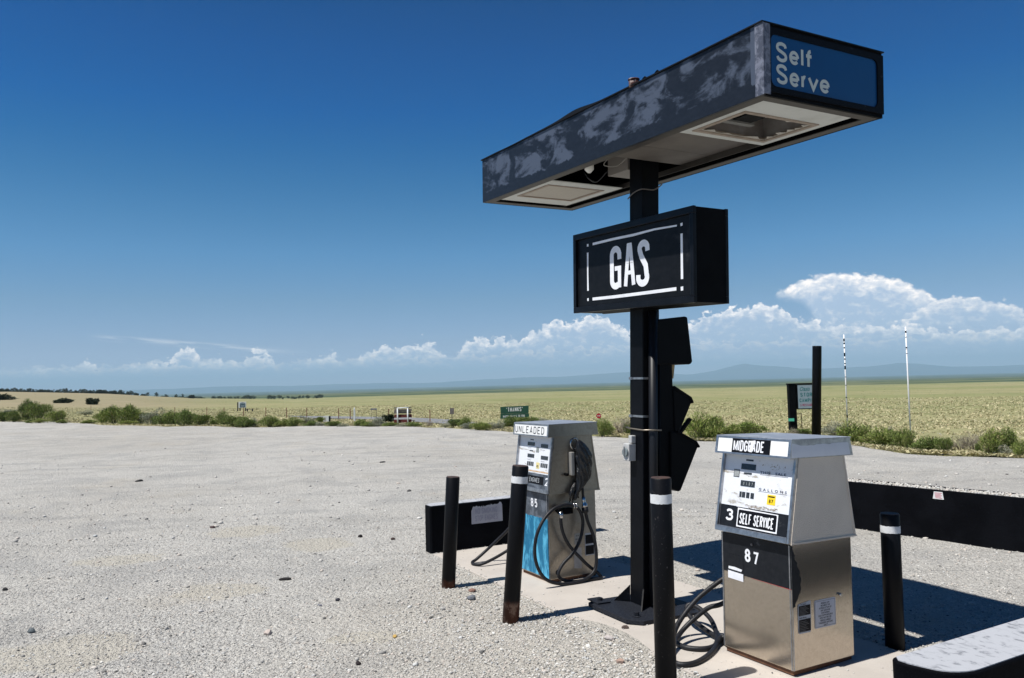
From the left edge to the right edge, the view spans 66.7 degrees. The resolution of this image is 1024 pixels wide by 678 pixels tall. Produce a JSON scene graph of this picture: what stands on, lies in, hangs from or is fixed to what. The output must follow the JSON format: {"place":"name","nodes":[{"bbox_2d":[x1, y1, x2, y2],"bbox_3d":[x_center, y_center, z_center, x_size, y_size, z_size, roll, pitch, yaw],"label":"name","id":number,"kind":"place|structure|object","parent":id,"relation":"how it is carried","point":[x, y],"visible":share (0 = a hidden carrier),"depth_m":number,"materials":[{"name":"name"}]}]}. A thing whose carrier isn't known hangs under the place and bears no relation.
{"place":"outdoors","nodes":[
{"label":"outdoors","id":0,"kind":"place"},
{"bbox_2d":[294,416,473,423],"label":"road","id":1,"kind":"structure","parent":0,"point":[415,419],"depth_m":42.54,"materials":[{"name":"grey asphalt"}]},
{"bbox_2d":[0,421,1023,677],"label":"gravel lot","id":2,"kind":"structure","parent":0,"point":[184,457],"depth_m":8.48,"materials":[{"name":"grey gravel"}]},
{"bbox_2d":[29,418,50,422],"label":"rabbitbrush","id":3,"kind":"object","parent":2,"relation":"on","point":[39,420],"visible":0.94,"depth_m":47.78,"materials":[{"name":"green plant"}]},
{"bbox_2d":[79,420,98,423],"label":"rabbitbrush","id":4,"kind":"object","parent":2,"relation":"on","point":[89,421],"visible":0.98,"depth_m":44.63,"materials":[{"name":"green plant"}]},
{"bbox_2d":[279,577,290,580],"bbox_3d":[-2.075,2.196,7.112,0.114,0.034,0.040,-1,-3,-11],"label":"rock","id":5,"kind":"object","parent":2,"relation":"on","point":[284,578],"visible":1,"depth_m":7.10,"materials":[{"name":"grey stone"}]},
{"bbox_2d":[368,416,385,426],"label":"sagebrush","id":6,"kind":"object","parent":2,"relation":"on","point":[377,423],"visible":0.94,"depth_m":33.28,"materials":[{"name":"green plant"}]},
{"bbox_2d":[442,476,459,588],"bbox_3d":[-0.532,1.718,6.732,0.118,1.047,0.118,2,-3,0],"label":"bollard","id":7,"kind":"object","parent":2,"relation":"on","point":[450,533],"visible":0.86,"depth_m":6.69,"materials":[{"name":"metal"}]},
{"bbox_2d":[460,421,474,428],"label":"sagebrush","id":8,"kind":"object","parent":2,"relation":"on","point":[465,425],"visible":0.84,"depth_m":29.82,"materials":[{"name":"green plant"}]},
{"bbox_2d":[425,495,509,553],"bbox_3d":[-0.005,2.012,8.604,2.000,0.539,0.205,0,-4,-28],"label":"concrete barrier","id":9,"kind":"object","parent":2,"relation":"on","point":[483,522],"visible":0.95,"depth_m":8.28,"materials":[{"name":"black"}]},
{"bbox_2d":[467,595,475,600],"bbox_3d":[-0.331,2.099,6.312,0.067,0.049,0.072,0,-3,-22],"label":"rock","id":10,"kind":"object","parent":2,"relation":"on","point":[471,597],"visible":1,"depth_m":6.29,"materials":[{"name":"grey stone"}]},
{"bbox_2d":[468,421,487,429],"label":"rabbitbrush","id":11,"kind":"object","parent":2,"relation":"on","point":[475,425],"visible":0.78,"depth_m":29.16,"materials":[{"name":"green plant"}]},
{"bbox_2d":[502,464,528,623],"bbox_3d":[0.023,1.552,5.723,0.123,1.240,0.123,4,-3,0],"label":"bollard","id":12,"kind":"object","parent":2,"relation":"on","point":[515,545],"visible":0.92,"depth_m":5.68,"materials":[{"name":"metal"}]},
{"bbox_2d":[604,635,614,640],"bbox_3d":[0.650,1.994,5.198,0.082,0.032,0.048,-5,-4,44],"label":"rock","id":13,"kind":"object","parent":2,"relation":"on","point":[609,637],"visible":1,"depth_m":5.18,"materials":[{"name":"white stone"}]},
{"bbox_2d":[650,476,676,677],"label":"bollard","id":14,"kind":"object","parent":2,"relation":"on","point":[663,576],"visible":1,"depth_m":4.33,"materials":[{"name":"metal"}]},
{"bbox_2d":[434,544,905,677],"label":"concrete slab","id":15,"kind":"structure","parent":2,"relation":"on","point":[870,659],"depth_m":5.60,"materials":[{"name":"beige concrete"}]},
{"bbox_2d":[471,420,602,585],"bbox_3d":[0.195,1.453,7.202,0.785,1.369,1.246,0,-4,-29],"label":"fuel pump","id":16,"kind":"object","parent":15,"relation":"on","point":[557,457],"visible":0.93,"depth_m":6.81,"materials":[{"name":"metal"}]},
{"bbox_2d":[587,158,698,624],"bbox_3d":[1.019,0.205,5.984,0.680,3.680,0.640,2,-4,-29],"label":"support pole","id":17,"kind":"object","parent":15,"relation":"on","point":[632,603],"visible":0.77,"depth_m":5.94,"materials":[{"name":"black metal"}]},
{"bbox_2d":[622,435,635,460],"bbox_3d":[0.895,0.838,5.983,0.090,0.194,0.072,2,-4,-29],"label":"outlet box","id":18,"kind":"object","parent":17,"relation":"attached to","point":[629,451],"visible":1,"depth_m":5.96,"materials":[{"name":"grey metal"}]},
{"bbox_2d":[573,205,728,313],"bbox_3d":[1.007,-0.558,5.959,0.319,0.657,1.476,0,-1,-29],"label":"gas sign","id":19,"kind":"object","parent":17,"relation":"attached to","point":[677,258],"visible":1,"depth_m":5.62,"materials":[{"name":"black metal"}]},
{"bbox_2d":[657,316,699,490],"bbox_3d":[1.228,0.507,6.175,0.414,1.356,0.320,0,-4,-29],"label":"service unit","id":20,"kind":"object","parent":17,"relation":"attached to","point":[678,449],"visible":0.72,"depth_m":6.03,"materials":[{"name":"black metal"}]},
{"bbox_2d":[481,20,883,210],"bbox_3d":[0.980,-1.519,6.007,1.026,0.478,3.494,0,-1,-28],"label":"canopy","id":21,"kind":"object","parent":17,"relation":"on","point":[760,87],"visible":1,"depth_m":5.04,"materials":[{"name":"metal"}]},
{"bbox_2d":[675,432,856,675],"bbox_3d":[1.574,1.297,4.949,1.143,1.370,0.893,-3,-3,23],"label":"fuel pump","id":22,"kind":"object","parent":15,"relation":"on","point":[784,524],"visible":0.94,"depth_m":4.69,"materials":[{"name":"metal"}]},
{"bbox_2d":[880,512,904,650],"bbox_3d":[2.432,1.593,4.972,0.119,0.949,0.119,-1,-3,0],"label":"bollard","id":23,"kind":"object","parent":15,"relation":"on","point":[892,580],"visible":0.93,"depth_m":4.93,"materials":[{"name":"metal"}]},
{"bbox_2d":[848,478,1023,552],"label":"concrete barrier","id":24,"kind":"object","parent":2,"relation":"on","point":[987,519],"visible":0.63,"depth_m":8.05,"materials":[{"name":"black paint"}]},
{"bbox_2d":[892,618,1023,677],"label":"concrete barrier","id":25,"kind":"object","parent":2,"relation":"on","point":[995,652],"visible":1,"depth_m":3.40,"materials":[{"name":"white concrete"}]},
{"bbox_2d":[0,372,1023,457],"bbox_3d":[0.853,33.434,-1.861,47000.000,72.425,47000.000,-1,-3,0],"label":"terrain","id":26,"kind":"structure","parent":0,"point":[940,385],"depth_m":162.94,"materials":[{"name":"plant"}]},
{"bbox_2d":[0,411,11,421],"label":"rabbitbrush","id":27,"kind":"object","parent":26,"relation":"on","point":[3,418],"visible":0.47,"depth_m":52.65,"materials":[{"name":"green plant"}]},
{"bbox_2d":[0,393,18,399],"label":"juniper","id":28,"kind":"object","parent":26,"relation":"on","point":[5,396],"visible":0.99,"depth_m":184.46,"materials":[{"name":"green plant"}]},
{"bbox_2d":[4,410,21,421],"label":"rabbitbrush","id":29,"kind":"object","parent":26,"relation":"on","point":[15,415],"visible":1,"depth_m":50.54,"materials":[{"name":"green plant"}]},
{"bbox_2d":[17,399,35,419],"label":"rabbitbrush","id":30,"kind":"object","parent":26,"relation":"on","point":[20,409],"visible":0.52,"depth_m":52.23,"materials":[{"name":"green plant"}]},
{"bbox_2d":[22,401,53,420],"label":"rabbitbrush","id":31,"kind":"object","parent":26,"relation":"on","point":[38,411],"visible":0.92,"depth_m":50.92,"materials":[{"name":"green plant"}]},
{"bbox_2d":[42,410,67,422],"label":"rabbitbrush","id":32,"kind":"object","parent":26,"relation":"on","point":[54,416],"visible":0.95,"depth_m":47.28,"materials":[{"name":"green plant"}]},
{"bbox_2d":[52,398,73,402],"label":"juniper","id":33,"kind":"object","parent":26,"relation":"on","point":[63,400],"visible":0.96,"depth_m":149.79,"materials":[{"name":"green plant"}]},
{"bbox_2d":[76,410,93,414],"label":"sagebrush","id":34,"kind":"object","parent":26,"relation":"on","point":[88,412],"visible":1,"depth_m":63.62,"materials":[{"name":"green plant"}]},
{"bbox_2d":[85,397,99,404],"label":"juniper","id":35,"kind":"object","parent":26,"relation":"on","point":[92,401],"visible":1,"depth_m":139.00,"materials":[{"name":"green plant"}]},
{"bbox_2d":[91,413,107,422],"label":"rabbitbrush","id":36,"kind":"object","parent":26,"relation":"on","point":[96,416],"visible":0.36,"depth_m":46.09,"materials":[{"name":"green plant"}]},
{"bbox_2d":[95,389,107,393],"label":"pinyon tree","id":37,"kind":"object","parent":26,"relation":"on","point":[100,391],"visible":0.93,"depth_m":497.33,"materials":[{"name":"green plant"}]},
{"bbox_2d":[97,405,121,422],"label":"rabbitbrush","id":38,"kind":"object","parent":26,"relation":"on","point":[109,411],"visible":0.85,"depth_m":44.67,"materials":[{"name":"green plant"}]},
{"bbox_2d":[118,420,137,423],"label":"rabbitbrush","id":39,"kind":"object","parent":26,"relation":"on","point":[128,422],"visible":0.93,"depth_m":42.21,"materials":[{"name":"green plant"}]},
{"bbox_2d":[115,403,142,420],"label":"rabbitbrush","id":40,"kind":"object","parent":26,"relation":"on","point":[125,412],"visible":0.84,"depth_m":43.87,"materials":[{"name":"green plant"}]},
{"bbox_2d":[129,411,146,423],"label":"rabbitbrush","id":41,"kind":"object","parent":26,"relation":"on","point":[135,416],"visible":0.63,"depth_m":43.60,"materials":[{"name":"green plant"}]},
{"bbox_2d":[139,407,165,423],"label":"sagebrush","id":42,"kind":"object","parent":26,"relation":"on","point":[148,417],"visible":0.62,"depth_m":41.46,"materials":[{"name":"green plant"}]},
{"bbox_2d":[150,413,170,424],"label":"rabbitbrush","id":43,"kind":"object","parent":26,"relation":"on","point":[160,420],"visible":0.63,"depth_m":40.52,"materials":[{"name":"green plant"}]},
{"bbox_2d":[161,410,179,423],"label":"rabbitbrush","id":44,"kind":"object","parent":26,"relation":"on","point":[169,415],"visible":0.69,"depth_m":40.20,"materials":[{"name":"green plant"}]},
{"bbox_2d":[172,408,196,424],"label":"rabbitbrush","id":45,"kind":"object","parent":26,"relation":"on","point":[184,415],"visible":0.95,"depth_m":38.94,"materials":[{"name":"green plant"}]},
{"bbox_2d":[190,414,214,424],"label":"rabbitbrush","id":46,"kind":"object","parent":26,"relation":"on","point":[201,419],"visible":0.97,"depth_m":38.77,"materials":[{"name":"green plant"}]},
{"bbox_2d":[214,410,231,424],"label":"rabbitbrush","id":47,"kind":"object","parent":26,"relation":"on","point":[222,414],"visible":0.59,"depth_m":38.15,"materials":[{"name":"green plant"}]},
{"bbox_2d":[219,415,243,426],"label":"rabbitbrush","id":48,"kind":"object","parent":26,"relation":"on","point":[229,419],"visible":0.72,"depth_m":37.08,"materials":[{"name":"green plant"}]},
{"bbox_2d":[237,402,245,410],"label":"picture board","id":49,"kind":"object","parent":26,"relation":"on","point":[242,404],"visible":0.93,"depth_m":81.93,"materials":[{"name":"white metal"}]},
{"bbox_2d":[233,417,251,426],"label":"rabbitbrush","id":50,"kind":"object","parent":26,"relation":"on","point":[238,420],"visible":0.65,"depth_m":36.62,"materials":[{"name":"green plant"}]},
{"bbox_2d":[234,418,255,426],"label":"rabbitbrush","id":51,"kind":"object","parent":26,"relation":"on","point":[247,422],"visible":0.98,"depth_m":36.42,"materials":[{"name":"green plant"}]},
{"bbox_2d":[255,415,282,426],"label":"rabbitbrush","id":52,"kind":"object","parent":26,"relation":"on","point":[268,421],"visible":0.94,"depth_m":35.86,"materials":[{"name":"green plant"}]},
{"bbox_2d":[278,418,287,426],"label":"rabbitbrush","id":53,"kind":"object","parent":26,"relation":"on","point":[283,423],"visible":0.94,"depth_m":35.63,"materials":[{"name":"green plant"}]},
{"bbox_2d":[286,417,304,426],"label":"rabbitbrush","id":54,"kind":"object","parent":26,"relation":"on","point":[292,421],"visible":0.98,"depth_m":34.96,"materials":[{"name":"green plant"}]},
{"bbox_2d":[298,415,314,423],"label":"sagebrush","id":55,"kind":"object","parent":26,"relation":"on","point":[307,419],"visible":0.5,"depth_m":36.72,"materials":[{"name":"green plant"}]},
{"bbox_2d":[301,420,319,425],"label":"rabbitbrush","id":56,"kind":"object","parent":26,"relation":"on","point":[311,422],"visible":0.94,"depth_m":34.66,"materials":[{"name":"green plant"}]},
{"bbox_2d":[323,416,330,421],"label":"utility box","id":57,"kind":"object","parent":26,"relation":"on","point":[327,418],"visible":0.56,"depth_m":40.47,"materials":[{"name":"white paint"}]},
{"bbox_2d":[324,421,341,426],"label":"rabbitbrush","id":58,"kind":"object","parent":26,"relation":"on","point":[334,423],"visible":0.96,"depth_m":34.17,"materials":[{"name":"green plant"}]},
{"bbox_2d":[353,419,366,425],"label":"rabbitbrush","id":59,"kind":"object","parent":26,"relation":"on","point":[360,421],"visible":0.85,"depth_m":33.90,"materials":[{"name":"green plant"}]},
{"bbox_2d":[381,414,393,421],"bbox_3d":[-6.293,4.012,39.250,0.694,0.509,0.731,-4,-4,34],"label":"juniper","id":60,"kind":"object","parent":26,"relation":"on","point":[389,417],"visible":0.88,"depth_m":39.15,"materials":[{"name":"green plant"}]},
{"bbox_2d":[382,422,398,425],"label":"rabbitbrush","id":61,"kind":"object","parent":26,"relation":"on","point":[389,424],"visible":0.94,"depth_m":32.91,"materials":[{"name":"green plant"}]},
{"bbox_2d":[394,407,411,423],"bbox_3d":[-4.945,3.554,35.238,0.812,0.941,0.102,-1,-3,0],"label":"plank sign","id":62,"kind":"object","parent":26,"relation":"on","point":[398,411],"visible":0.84,"depth_m":35.27,"materials":[{"name":"white wood"}]},
{"bbox_2d":[404,421,421,426],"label":"rabbitbrush","id":63,"kind":"object","parent":26,"relation":"on","point":[415,424],"visible":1,"depth_m":32.54,"materials":[{"name":"green plant"}]},
{"bbox_2d":[447,419,460,426],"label":"rabbitbrush","id":64,"kind":"object","parent":26,"relation":"on","point":[452,422],"visible":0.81,"depth_m":31.87,"materials":[{"name":"green plant"}]},
{"bbox_2d":[458,416,471,427],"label":"rabbitbrush","id":65,"kind":"object","parent":26,"relation":"on","point":[464,420],"visible":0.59,"depth_m":31.08,"materials":[{"name":"green plant"}]},
{"bbox_2d":[476,423,494,430],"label":"rabbitbrush","id":66,"kind":"object","parent":26,"relation":"on","point":[484,426],"visible":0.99,"depth_m":28.99,"materials":[{"name":"green plant"}]},
{"bbox_2d":[488,419,505,428],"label":"sagebrush","id":67,"kind":"object","parent":26,"relation":"on","point":[500,424],"visible":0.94,"depth_m":28.99,"materials":[{"name":"green plant"}]},
{"bbox_2d":[503,415,518,426],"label":"rabbitbrush","id":68,"kind":"object","parent":26,"relation":"on","point":[510,420],"visible":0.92,"depth_m":30.83,"materials":[{"name":"green plant"}]},
{"bbox_2d":[500,405,528,418],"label":"thanks sign","id":69,"kind":"object","parent":26,"relation":"on","point":[521,411],"visible":0.86,"depth_m":40.42,"materials":[{"name":"green metal"}]},
{"bbox_2d":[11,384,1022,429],"bbox_3d":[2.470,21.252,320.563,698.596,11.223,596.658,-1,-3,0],"label":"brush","id":70,"kind":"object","parent":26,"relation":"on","point":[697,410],"visible":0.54,"depth_m":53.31,"materials":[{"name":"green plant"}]},
{"bbox_2d":[522,416,539,421],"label":"rabbitbrush","id":71,"kind":"object","parent":26,"relation":"on","point":[529,419],"visible":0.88,"depth_m":34.16,"materials":[{"name":"green plant"}]},
{"bbox_2d":[592,418,615,436],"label":"rabbitbrush","id":72,"kind":"object","parent":26,"relation":"on","point":[603,428],"visible":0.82,"depth_m":24.29,"materials":[{"name":"green plant"}]},
{"bbox_2d":[612,417,629,433],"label":"dry shrub","id":73,"kind":"object","parent":26,"relation":"on","point":[621,427],"visible":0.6,"depth_m":24.80,"materials":[{"name":"beige plant"}]},
{"bbox_2d":[622,421,629,433],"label":"rabbitbrush","id":74,"kind":"object","parent":26,"relation":"on","point":[627,429],"visible":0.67,"depth_m":24.79,"materials":[{"name":"green plant"}]},
{"bbox_2d":[684,411,725,437],"bbox_3d":[5.483,2.486,22.299,1.337,0.894,1.315,-3,-3,22],"label":"rabbitbrush","id":75,"kind":"object","parent":26,"relation":"on","point":[701,428],"visible":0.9,"depth_m":22.04,"materials":[{"name":"green plant"}]},
{"bbox_2d":[709,416,728,436],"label":"rabbitbrush","id":76,"kind":"object","parent":26,"relation":"on","point":[721,425],"visible":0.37,"depth_m":22.18,"materials":[{"name":"green plant"}]},
{"bbox_2d":[725,423,741,433],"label":"rabbitbrush","id":77,"kind":"object","parent":26,"relation":"on","point":[734,429],"visible":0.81,"depth_m":22.12,"materials":[{"name":"green plant"}]},
{"bbox_2d":[730,420,769,433],"bbox_3d":[6.917,2.639,22.823,1.130,0.544,1.363,0,-3,-18],"label":"rabbitbrush","id":78,"kind":"object","parent":26,"relation":"on","point":[746,427],"visible":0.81,"depth_m":22.47,"materials":[{"name":"green plant"}]},
{"bbox_2d":[786,383,811,429],"bbox_3d":[9.292,2.228,24.899,0.995,1.630,0.265,-1,-3,0],"label":"oasis sign","id":79,"kind":"object","parent":26,"relation":"on","point":[799,396],"visible":0.85,"depth_m":24.80,"materials":[{"name":"black metal"}]},
{"bbox_2d":[792,428,811,433],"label":"rabbitbrush","id":80,"kind":"object","parent":26,"relation":"on","point":[805,431],"visible":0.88,"depth_m":22.73,"materials":[{"name":"green plant"}]},
{"bbox_2d":[812,346,821,434],"bbox_3d":[8.469,1.526,21.637,0.388,2.671,0.244,-1,-3,0],"label":"sign post","id":81,"kind":"object","parent":26,"relation":"on","point":[816,384],"visible":0.79,"depth_m":21.55,"materials":[{"name":"black metal"}]},
{"bbox_2d":[821,420,847,435],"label":"sagebrush","id":82,"kind":"object","parent":26,"relation":"on","point":[828,429],"visible":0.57,"depth_m":22.33,"materials":[{"name":"beige plant"}]},
{"bbox_2d":[843,335,847,426],"bbox_3d":[10.059,1.406,23.444,0.044,3.085,0.041,-1,-3,0],"label":"thin pole","id":83,"kind":"object","parent":26,"relation":"on","point":[845,378],"visible":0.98,"depth_m":23.44,"materials":[{"name":"white metal"}]},
{"bbox_2d":[834,420,873,441],"bbox_3d":[8.724,2.382,19.907,1.161,0.646,0.932,2,-4,-43],"label":"rabbitbrush","id":84,"kind":"object","parent":26,"relation":"on","point":[845,430],"visible":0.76,"depth_m":19.77,"materials":[{"name":"green plant"}]},
{"bbox_2d":[853,426,869,442],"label":"rabbitbrush","id":85,"kind":"object","parent":26,"relation":"on","point":[864,430],"visible":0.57,"depth_m":19.49,"materials":[{"name":"green plant"}]},
{"bbox_2d":[857,426,900,445],"bbox_3d":[8.947,2.364,18.846,1.016,0.547,0.959,-2,-3,1],"label":"rabbitbrush","id":86,"kind":"object","parent":26,"relation":"on","point":[877,436],"visible":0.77,"depth_m":18.71,"materials":[{"name":"green plant"}]},
{"bbox_2d":[884,427,915,446],"bbox_3d":[9.039,2.311,18.084,0.695,0.561,0.568,-2,-3,11],"label":"rabbitbrush","id":87,"kind":"object","parent":26,"relation":"on","point":[895,435],"visible":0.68,"depth_m":18.07,"materials":[{"name":"green plant"}]},
{"bbox_2d":[905,327,910,430],"bbox_3d":[9.854,1.195,19.350,0.037,3.002,0.037,-1,-3,0],"label":"thin pole","id":88,"kind":"object","parent":26,"relation":"on","point":[907,379],"visible":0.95,"depth_m":19.35,"materials":[{"name":"white metal"}]},
{"bbox_2d":[902,430,913,447],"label":"rabbitbrush","id":89,"kind":"object","parent":26,"relation":"on","point":[908,440],"visible":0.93,"depth_m":17.67,"materials":[{"name":"green plant"}]},
{"bbox_2d":[909,435,941,449],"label":"rabbitbrush","id":90,"kind":"object","parent":26,"relation":"on","point":[924,443],"visible":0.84,"depth_m":17.23,"materials":[{"name":"green plant"}]},
{"bbox_2d":[933,437,953,451],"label":"rabbitbrush","id":91,"kind":"object","parent":26,"relation":"on","point":[946,444],"visible":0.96,"depth_m":16.87,"materials":[{"name":"green plant"}]},
{"bbox_2d":[951,431,974,449],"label":"dry shrub","id":92,"kind":"object","parent":26,"relation":"on","point":[962,442],"visible":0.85,"depth_m":16.99,"materials":[{"name":"beige plant"}]},
{"bbox_2d":[960,430,985,449],"bbox_3d":[10.142,2.246,17.017,0.769,0.623,0.590,-3,-3,23],"label":"dry shrub","id":93,"kind":"object","parent":26,"relation":"on","point":[974,442],"visible":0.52,"depth_m":16.97,"materials":[{"name":"beige plant"}]},
{"bbox_2d":[975,443,982,450],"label":"rabbitbrush","id":94,"kind":"object","parent":26,"relation":"on","point":[977,448],"visible":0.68,"depth_m":16.63,"materials":[{"name":"green plant"}]},
{"bbox_2d":[977,427,1004,456],"bbox_3d":[9.902,2.130,16.093,0.594,0.641,0.440,-2,-3,3],"label":"rabbitbrush","id":95,"kind":"object","parent":26,"relation":"on","point":[990,440],"visible":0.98,"depth_m":16.02,"materials":[{"name":"green plant"}]},
{"bbox_2d":[994,444,1012,456],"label":"sagebrush","id":96,"kind":"object","parent":26,"relation":"on","point":[1007,450],"visible":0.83,"depth_m":15.88,"materials":[{"name":"grey plant"}]},
{"bbox_2d":[999,426,1020,448],"bbox_3d":[10.286,2.122,16.167,0.433,0.660,0.525,0,-4,-29],"label":"rabbitbrush","id":97,"kind":"object","parent":26,"relation":"on","point":[1010,439],"visible":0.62,"depth_m":16.07,"materials":[{"name":"green plant"}]},
{"bbox_2d":[1010,438,1023,455],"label":"rabbitbrush","id":98,"kind":"object","parent":26,"relation":"on","point":[1018,449],"visible":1,"depth_m":15.64,"materials":[{"name":"green plant"}]},
{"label":"fence stake","id":99,"kind":"object","parent":26,"relation":"on","visible":0},
{"bbox_2d":[91,407,374,414],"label":"fence wire","id":100,"kind":"object","parent":99,"relation":"attached to","point":[296,413],"visible":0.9,"depth_m":49.40,"materials":[{"name":"grey metal"}]},
{"bbox_2d":[0,0,1023,391],"label":"sky","id":101,"kind":"structure","parent":0,"point":[194,193],"materials":[{"name":"blue"}]},
{"bbox_2d":[62,363,1023,394],"bbox_3d":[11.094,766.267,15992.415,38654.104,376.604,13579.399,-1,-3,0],"label":"mountains","id":102,"kind":"structure","parent":0,"point":[744,371],"depth_m":17456.52,"materials":[{"name":"blue"}]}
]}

